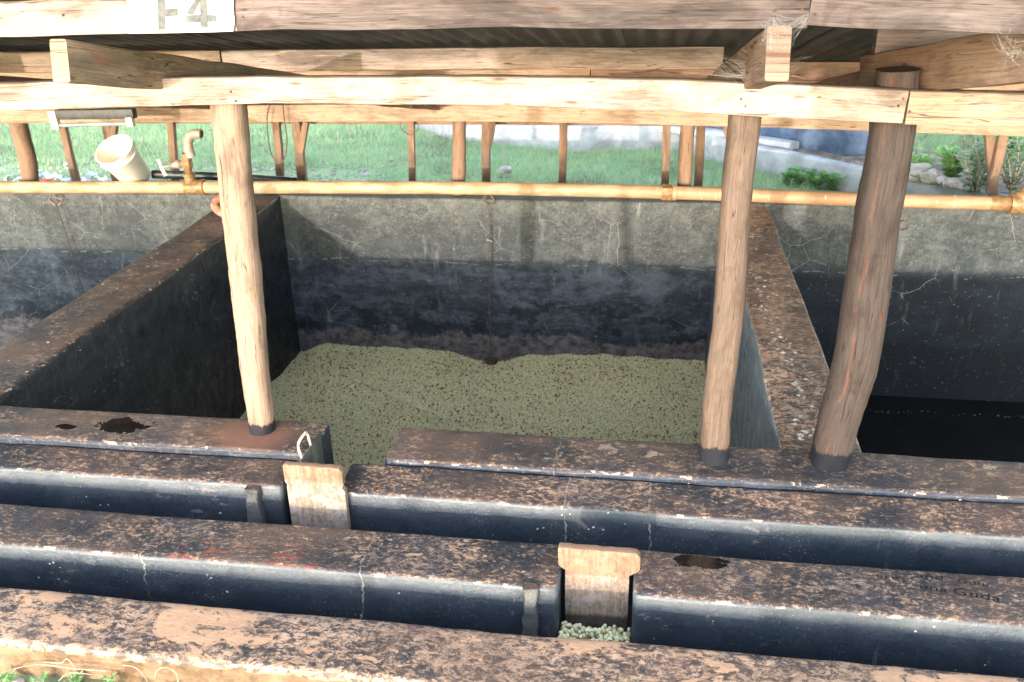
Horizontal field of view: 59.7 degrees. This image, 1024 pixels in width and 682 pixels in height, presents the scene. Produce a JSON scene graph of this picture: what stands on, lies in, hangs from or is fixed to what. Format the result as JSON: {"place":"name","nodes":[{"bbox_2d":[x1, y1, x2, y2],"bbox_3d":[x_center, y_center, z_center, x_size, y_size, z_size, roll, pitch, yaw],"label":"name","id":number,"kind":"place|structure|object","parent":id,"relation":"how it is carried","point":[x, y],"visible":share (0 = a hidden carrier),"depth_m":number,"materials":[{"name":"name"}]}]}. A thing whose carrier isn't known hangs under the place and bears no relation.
{"place":"outdoors","nodes":[
{"label":"outdoors","id":0,"kind":"place"},
{"bbox_2d":[0,674,123,681],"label":"grass","id":1,"kind":"structure","parent":0,"point":[36,678],"depth_m":2.41,"materials":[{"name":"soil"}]},
{"bbox_2d":[0,668,17,681],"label":"weed","id":2,"kind":"object","parent":1,"relation":"on","point":[5,676],"visible":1,"depth_m":2.39,"materials":[{"name":"green plant"}]},
{"bbox_2d":[10,677,24,681],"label":"stone","id":3,"kind":"object","parent":1,"relation":"on","point":[17,679],"visible":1,"depth_m":2.39,"materials":[{"name":"white stone"}]},
{"bbox_2d":[29,671,48,681],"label":"weed","id":4,"kind":"object","parent":1,"relation":"on","point":[45,673],"visible":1,"depth_m":2.37,"materials":[{"name":"green plant"}]},
{"bbox_2d":[14,664,106,670],"bbox_3d":[-1.196,0.868,2.366,0.273,0.029,0.014,2,25,8],"label":"dry twig","id":5,"kind":"object","parent":1,"relation":"on","point":[59,666],"visible":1,"depth_m":2.36,"materials":[{"name":"beige wood"}]},
{"bbox_2d":[44,658,74,667],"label":"dry twig","id":6,"kind":"object","parent":5,"relation":"on","point":[60,662],"visible":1,"depth_m":2.36,"materials":[{"name":"beige wood"}]},
{"bbox_2d":[58,672,91,680],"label":"dry twig","id":7,"kind":"object","parent":1,"relation":"on","point":[73,672],"visible":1,"depth_m":2.36,"materials":[{"name":"beige wood"}]},
{"bbox_2d":[68,670,82,681],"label":"weed","id":8,"kind":"object","parent":1,"relation":"on","point":[76,677],"visible":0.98,"depth_m":2.37,"materials":[{"name":"green plant"}]},
{"bbox_2d":[99,672,118,681],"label":"weed","id":9,"kind":"object","parent":1,"relation":"on","point":[110,678],"visible":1,"depth_m":2.35,"materials":[{"name":"green plant"}]},
{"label":"weed","id":10,"kind":"object","parent":1,"relation":"on","visible":0},
{"bbox_2d":[154,667,178,681],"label":"dry twig","id":11,"kind":"object","parent":10,"relation":"on","point":[168,668],"visible":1,"depth_m":2.31,"materials":[{"name":"beige wood"}]},
{"bbox_2d":[0,156,396,180],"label":"gravel","id":12,"kind":"structure","parent":0,"point":[273,172],"depth_m":8.85,"materials":[{"name":"grey gravel"}]},
{"bbox_2d":[0,123,967,171],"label":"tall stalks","id":13,"kind":"object","parent":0,"point":[350,136],"visible":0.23,"depth_m":9.37,"materials":[{"name":"green plant"}]},
{"bbox_2d":[0,103,1023,191],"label":"field ground","id":14,"kind":"structure","parent":0,"point":[963,146],"depth_m":9.04,"materials":[{"name":"green plant"}]},
{"bbox_2d":[40,178,54,180],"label":"litter","id":15,"kind":"object","parent":14,"relation":"on","point":[43,179],"visible":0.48,"depth_m":8.55,"materials":[{"name":"plastic"}]},
{"bbox_2d":[43,172,61,178],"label":"litter","id":16,"kind":"object","parent":14,"relation":"on","point":[50,176],"visible":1,"depth_m":8.75,"materials":[{"name":"white plastic"}]},
{"bbox_2d":[80,177,90,180],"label":"litter","id":17,"kind":"object","parent":14,"relation":"on","point":[85,178],"visible":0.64,"depth_m":8.59,"materials":[{"name":"white plastic"}]},
{"bbox_2d":[84,171,97,176],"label":"litter","id":18,"kind":"object","parent":14,"relation":"on","point":[90,174],"visible":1,"depth_m":8.77,"materials":[{"name":"white plastic"}]},
{"bbox_2d":[93,176,106,180],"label":"litter","id":19,"kind":"object","parent":14,"relation":"on","point":[102,179],"visible":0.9,"depth_m":8.64,"materials":[{"name":"white plastic"}]},
{"bbox_2d":[498,166,511,174],"bbox_3d":[-0.065,-1.595,8.339,0.139,0.084,0.112,2,25,8],"label":"field stone","id":20,"kind":"object","parent":14,"relation":"on","point":[503,170],"visible":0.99,"depth_m":8.30,"materials":[{"name":"grey stone"}]},
{"bbox_2d":[0,0,1023,470],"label":"timber shed","id":21,"kind":"structure","parent":14,"relation":"on","point":[892,76],"depth_m":2.63,"materials":[{"name":"brown wood"}]},
{"bbox_2d":[48,107,137,129],"bbox_3d":[-2.640,-1.427,5.619,0.593,0.189,0.060,2,25,8],"label":"lamp fitting","id":22,"kind":"object","parent":21,"relation":"hanging from","point":[129,115],"visible":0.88,"depth_m":5.61,"materials":[{"name":"metal"}]},
{"bbox_2d":[266,104,287,163],"bbox_3d":[-1.543,-1.355,5.867,0.138,0.391,0.008,2,25,8],"label":"hanging wire","id":23,"kind":"object","parent":21,"relation":"hanging from","point":[268,134],"visible":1,"depth_m":5.87,"materials":[{"name":"metal"}]},
{"bbox_2d":[695,50,810,102],"bbox_3d":[0.625,-0.700,2.358,0.359,0.141,0.149,21,33,40],"label":"spider web","id":24,"kind":"object","parent":21,"relation":"attached to","point":[745,68],"visible":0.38,"depth_m":2.36,"materials":[{"name":"fabric"}]},
{"bbox_2d":[762,12,808,49],"bbox_3d":[0.602,-0.673,1.952,0.132,0.095,0.049,-9,26,-16],"label":"spider web","id":25,"kind":"object","parent":21,"relation":"attached to","point":[799,18],"visible":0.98,"depth_m":1.95,"materials":[{"name":"fabric"}]},
{"bbox_2d":[990,29,1023,65],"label":"spider web","id":26,"kind":"object","parent":21,"relation":"attached to","point":[1011,49],"visible":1,"depth_m":1.94,"materials":[{"name":"fabric"}]},
{"bbox_2d":[405,124,1008,195],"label":"wall","id":27,"kind":"structure","parent":14,"relation":"on","point":[776,160],"depth_m":9.30,"materials":[{"name":"concrete"}]},
{"bbox_2d":[919,168,941,184],"bbox_3d":[3.262,-1.282,6.959,0.162,0.120,0.145,9,27,22],"label":"rubble stone","id":28,"kind":"object","parent":27,"relation":"on","point":[929,176],"visible":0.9,"depth_m":6.92,"materials":[{"name":"grey stone"}]},
{"bbox_2d":[936,176,949,184],"bbox_3d":[3.304,-1.227,6.834,0.101,0.067,0.097,18,31,36],"label":"rubble stone","id":29,"kind":"object","parent":27,"relation":"on","point":[940,179],"visible":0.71,"depth_m":6.82,"materials":[{"name":"grey stone"}]},
{"bbox_2d":[953,139,1016,195],"bbox_3d":[3.472,-1.279,6.632,0.400,0.424,0.405,16,30,33],"label":"shrub","id":30,"kind":"object","parent":27,"relation":"on","point":[977,182],"visible":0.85,"depth_m":6.64,"materials":[{"name":"green plant"}]},
{"bbox_2d":[780,167,801,184],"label":"field weed","id":31,"kind":"object","parent":14,"relation":"on","point":[786,176],"visible":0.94,"depth_m":7.80,"materials":[{"name":"green plant"}]},
{"bbox_2d":[785,164,815,185],"bbox_3d":[2.513,-1.432,7.802,0.220,0.170,0.274,-6,25,-11],"label":"field weed","id":32,"kind":"object","parent":14,"relation":"on","point":[799,177],"visible":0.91,"depth_m":7.78,"materials":[{"name":"green plant"}]},
{"bbox_2d":[802,168,831,189],"bbox_3d":[2.617,-1.385,7.679,0.237,0.183,0.201,-13,27,-24],"label":"field weed","id":33,"kind":"object","parent":14,"relation":"on","point":[817,181],"visible":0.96,"depth_m":7.67,"materials":[{"name":"green plant"}]},
{"bbox_2d":[820,171,847,190],"bbox_3d":[2.740,-1.371,7.634,0.261,0.188,0.203,18,31,36],"label":"field weed","id":34,"kind":"object","parent":14,"relation":"on","point":[831,185],"visible":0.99,"depth_m":7.61,"materials":[{"name":"green plant"}]},
{"bbox_2d":[791,148,1023,193],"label":"rubble bank","id":35,"kind":"structure","parent":14,"relation":"on","point":[858,160],"depth_m":7.81,"materials":[{"name":"grey stone"}]},
{"bbox_2d":[659,126,798,149],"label":"concrete kerb","id":36,"kind":"structure","parent":35,"relation":"on","point":[787,144],"depth_m":8.44,"materials":[{"name":"white concrete"}]},
{"bbox_2d":[706,126,868,155],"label":"tank wall","id":37,"kind":"structure","parent":35,"relation":"on","point":[848,142],"depth_m":8.24,"materials":[{"name":"blue paint"}]},
{"bbox_2d":[911,151,936,167],"bbox_3d":[3.269,-1.398,7.148,0.261,0.217,0.230,2,25,8],"label":"shrub","id":38,"kind":"object","parent":35,"relation":"on","point":[924,158],"visible":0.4,"depth_m":7.11,"materials":[{"name":"green plant"}]},
{"bbox_2d":[943,180,956,187],"bbox_3d":[3.301,-1.181,6.739,0.099,0.057,0.086,2,25,8],"label":"rubble stone","id":39,"kind":"object","parent":35,"relation":"on","point":[948,184],"visible":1,"depth_m":6.71,"materials":[{"name":"grey stone"}]},
{"bbox_2d":[932,145,973,177],"bbox_3d":[3.472,-1.377,6.990,0.329,0.304,0.354,17,31,35],"label":"shrub","id":40,"kind":"object","parent":35,"relation":"on","point":[951,167],"visible":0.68,"depth_m":6.95,"materials":[{"name":"green plant"}]},
{"bbox_2d":[946,177,967,188],"bbox_3d":[3.360,-1.192,6.754,0.155,0.087,0.123,2,25,8],"label":"rubble stone","id":41,"kind":"object","parent":35,"relation":"on","point":[960,182],"visible":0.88,"depth_m":6.71,"materials":[{"name":"grey stone"}]},
{"bbox_2d":[968,151,1003,186],"bbox_3d":[3.658,-1.334,6.884,0.303,0.303,0.296,-16,28,-28],"label":"shrub","id":42,"kind":"object","parent":35,"relation":"on","point":[980,165],"visible":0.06,"depth_m":6.88,"materials":[{"name":"green plant"}]},
{"bbox_2d":[982,135,1023,170],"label":"shrub","id":43,"kind":"object","parent":35,"relation":"on","point":[1013,146],"visible":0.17,"depth_m":7.18,"materials":[{"name":"green plant"}]},
{"bbox_2d":[995,136,1023,192],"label":"shrub","id":44,"kind":"object","parent":35,"relation":"on","point":[1011,186],"visible":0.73,"depth_m":6.70,"materials":[{"name":"green plant"}]},
{"bbox_2d":[564,599,631,642],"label":"channel floor","id":45,"kind":"structure","parent":0,"point":[629,619],"depth_m":2.85,"materials":[{"name":"black concrete"}]},
{"bbox_2d":[0,444,294,524],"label":"channel wall","id":46,"kind":"structure","parent":45,"relation":"on","point":[169,485],"depth_m":3.03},
{"bbox_2d":[245,484,266,523],"bbox_3d":[-0.847,0.662,3.009,0.063,0.406,0.047,2,25,8],"label":"mortar rib","id":47,"kind":"object","parent":46,"relation":"attached to","point":[254,507],"visible":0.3,"depth_m":2.94,"materials":[{"name":"grey concrete"}]},
{"bbox_2d":[0,504,563,637],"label":"channel wall","id":48,"kind":"structure","parent":45,"relation":"on","point":[447,582],"depth_m":2.66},
{"bbox_2d":[522,582,538,636],"bbox_3d":[0.053,0.856,2.563,0.055,0.382,0.045,2,25,8],"label":"mortar rib","id":49,"kind":"object","parent":48,"relation":"attached to","point":[530,621],"visible":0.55,"depth_m":2.50,"materials":[{"name":"grey concrete"}]},
{"bbox_2d":[290,431,324,481],"bbox_3d":[-0.694,0.551,3.062,0.027,0.517,0.280,2,25,8],"label":"steel sluice plate","id":50,"kind":"object","parent":45,"relation":"on","point":[313,453],"visible":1,"depth_m":3.04,"materials":[{"name":"grey metal"}]},
{"bbox_2d":[283,461,350,528],"bbox_3d":[-0.626,0.620,2.932,0.199,0.496,0.037,2,25,8],"label":"sluice board","id":51,"kind":"object","parent":45,"relation":"on","point":[317,495],"visible":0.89,"depth_m":2.87,"materials":[{"name":"beige wood"}]},
{"bbox_2d":[0,587,1023,681],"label":"kerb","id":52,"kind":"structure","parent":45,"relation":"on","point":[184,642],"depth_m":2.33,"materials":[{"name":"brown concrete"}]},
{"bbox_2d":[122,665,147,681],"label":"dry twig","id":53,"kind":"object","parent":52,"relation":"on","point":[138,670],"visible":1,"depth_m":2.33,"materials":[{"name":"beige wood"}]},
{"bbox_2d":[558,620,630,642],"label":"coffee beans","id":54,"kind":"object","parent":45,"relation":"on","point":[602,633],"visible":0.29,"depth_m":2.56,"materials":[{"name":"green food"}]},
{"bbox_2d":[558,542,640,630],"bbox_3d":[0.251,0.782,2.605,0.232,0.433,0.037,2,25,8],"label":"sluice board","id":55,"kind":"object","parent":45,"relation":"on","point":[596,586],"visible":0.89,"depth_m":2.55,"materials":[{"name":"beige wood"}]},
{"bbox_2d":[344,464,1023,604],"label":"channel wall","id":56,"kind":"structure","parent":45,"relation":"on","point":[964,537],"depth_m":2.77,"materials":[{"name":"concrete"}]},
{"bbox_2d":[631,550,1023,677],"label":"channel wall","id":57,"kind":"structure","parent":45,"relation":"on","point":[860,615],"depth_m":2.43,"materials":[{"name":"black concrete"}]},
{"bbox_2d":[916,574,942,579],"bbox_3d":[1.161,0.655,2.481,0.074,0.001,0.020,2,25,8],"label":"scratched word","id":58,"kind":"object","parent":57,"relation":"on","point":[931,577],"visible":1,"depth_m":2.48,"materials":[{"name":"black concrete"}]},
{"bbox_2d":[920,585,946,592],"bbox_3d":[1.149,0.676,2.436,0.069,0.001,0.016,6,26,17],"label":"scratched word","id":59,"kind":"object","parent":57,"relation":"on","point":[944,590],"visible":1,"depth_m":2.44,"materials":[{"name":"black concrete"}]},
{"bbox_2d":[958,579,987,585],"bbox_3d":[1.268,0.664,2.455,0.078,0.001,0.018,5,25,13],"label":"scratched word","id":60,"kind":"object","parent":57,"relation":"on","point":[970,582],"visible":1,"depth_m":2.45,"materials":[{"name":"black concrete"}]},
{"bbox_2d":[954,588,999,601],"bbox_3d":[1.254,0.685,2.411,0.113,0.001,0.029,7,26,17],"label":"scratched word","id":61,"kind":"object","parent":57,"relation":"on","point":[988,595],"visible":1,"depth_m":2.41,"materials":[{"name":"black concrete"}]},
{"bbox_2d":[908,163,931,182],"bbox_3d":[3.231,-1.334,7.083,0.214,0.160,0.213,-12,27,-21],"label":"rubble stone","id":62,"kind":"object","parent":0,"point":[916,169],"visible":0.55,"depth_m":7.03,"materials":[{"name":"grey stone"}]},
{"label":"tank floor","id":63,"kind":"structure","parent":0,"visible":0},
{"bbox_2d":[0,195,300,418],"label":"tank partition","id":64,"kind":"object","parent":63,"relation":"on","point":[153,331],"visible":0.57,"depth_m":4.72,"materials":[{"name":"black concrete"}]},
{"bbox_2d":[210,195,220,216],"bbox_3d":[-1.786,-0.840,5.553,0.159,0.142,0.155,2,25,8],"label":"clay loop","id":65,"kind":"object","parent":64,"relation":"on","point":[215,205],"visible":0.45,"depth_m":5.51,"materials":[{"name":"orange ceramic"}]},
{"bbox_2d":[0,406,333,463],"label":"tank ledge","id":66,"kind":"object","parent":63,"relation":"on","point":[176,434],"visible":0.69,"depth_m":3.19,"materials":[{"name":"concrete"}]},
{"bbox_2d":[240,343,705,476],"bbox_3d":[-0.280,0.696,4.994,3.060,0.159,2.980,2,25,8],"label":"coffee bed","id":67,"kind":"object","parent":63,"relation":"on","point":[366,404],"visible":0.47,"depth_m":5.70,"materials":[{"name":"green food"}]},
{"bbox_2d":[483,195,497,364],"bbox_3d":[-0.161,-0.399,6.056,0.091,1.208,0.089,-18,29,-31],"label":"plug rod","id":68,"kind":"object","parent":67,"relation":"in","point":[490,361],"visible":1,"depth_m":6.09,"materials":[{"name":"metal"}]},
{"bbox_2d":[0,193,1023,401],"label":"tank rear wall","id":69,"kind":"structure","parent":63,"relation":"on","point":[626,277],"depth_m":6.01,"materials":[{"name":"grey concrete"}]},
{"bbox_2d":[95,134,150,180],"bbox_3d":[-2.684,-1.228,6.154,0.274,0.375,0.360,2,25,8],"label":"bucket","id":70,"kind":"object","parent":69,"relation":"on","point":[119,157],"visible":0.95,"depth_m":6.12,"materials":[{"name":"beige plastic"}]},
{"bbox_2d":[151,170,298,180],"bbox_3d":[-2.024,-1.153,6.294,1.050,0.106,0.061,1,25,6],"label":"black hose pipe","id":71,"kind":"object","parent":69,"relation":"on","point":[172,174],"visible":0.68,"depth_m":6.28,"materials":[{"name":"plastic"}]},
{"bbox_2d":[0,129,1023,214],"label":"water pipe","id":72,"kind":"object","parent":69,"relation":"on","point":[1013,203],"visible":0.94,"depth_m":5.78,"materials":[{"name":"gold metal"}]},
{"bbox_2d":[49,194,83,293],"bbox_3d":[-3.184,-0.542,6.472,0.117,1.062,0.027,2,25,8],"label":"plug rod","id":73,"kind":"object","parent":72,"relation":"hanging from","point":[57,201],"visible":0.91,"depth_m":6.35,"materials":[{"name":"metal"}]},
{"bbox_2d":[385,428,1023,503],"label":"tank ledge","id":74,"kind":"object","parent":63,"relation":"on","point":[895,476],"visible":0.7,"depth_m":2.91,"materials":[{"name":"concrete"}]},
{"bbox_2d":[705,203,861,452],"bbox_3d":[1.236,0.435,4.615,0.352,1.517,2.995,2,25,8],"label":"tank partition","id":75,"kind":"object","parent":63,"relation":"on","point":[783,370],"visible":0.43,"depth_m":3.82,"materials":[{"name":"concrete"}]},
{"bbox_2d":[857,395,1023,462],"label":"tank water","id":76,"kind":"structure","parent":63,"relation":"on","point":[949,428],"depth_m":5.61,"materials":[{"name":"black liquid"}]}
]}

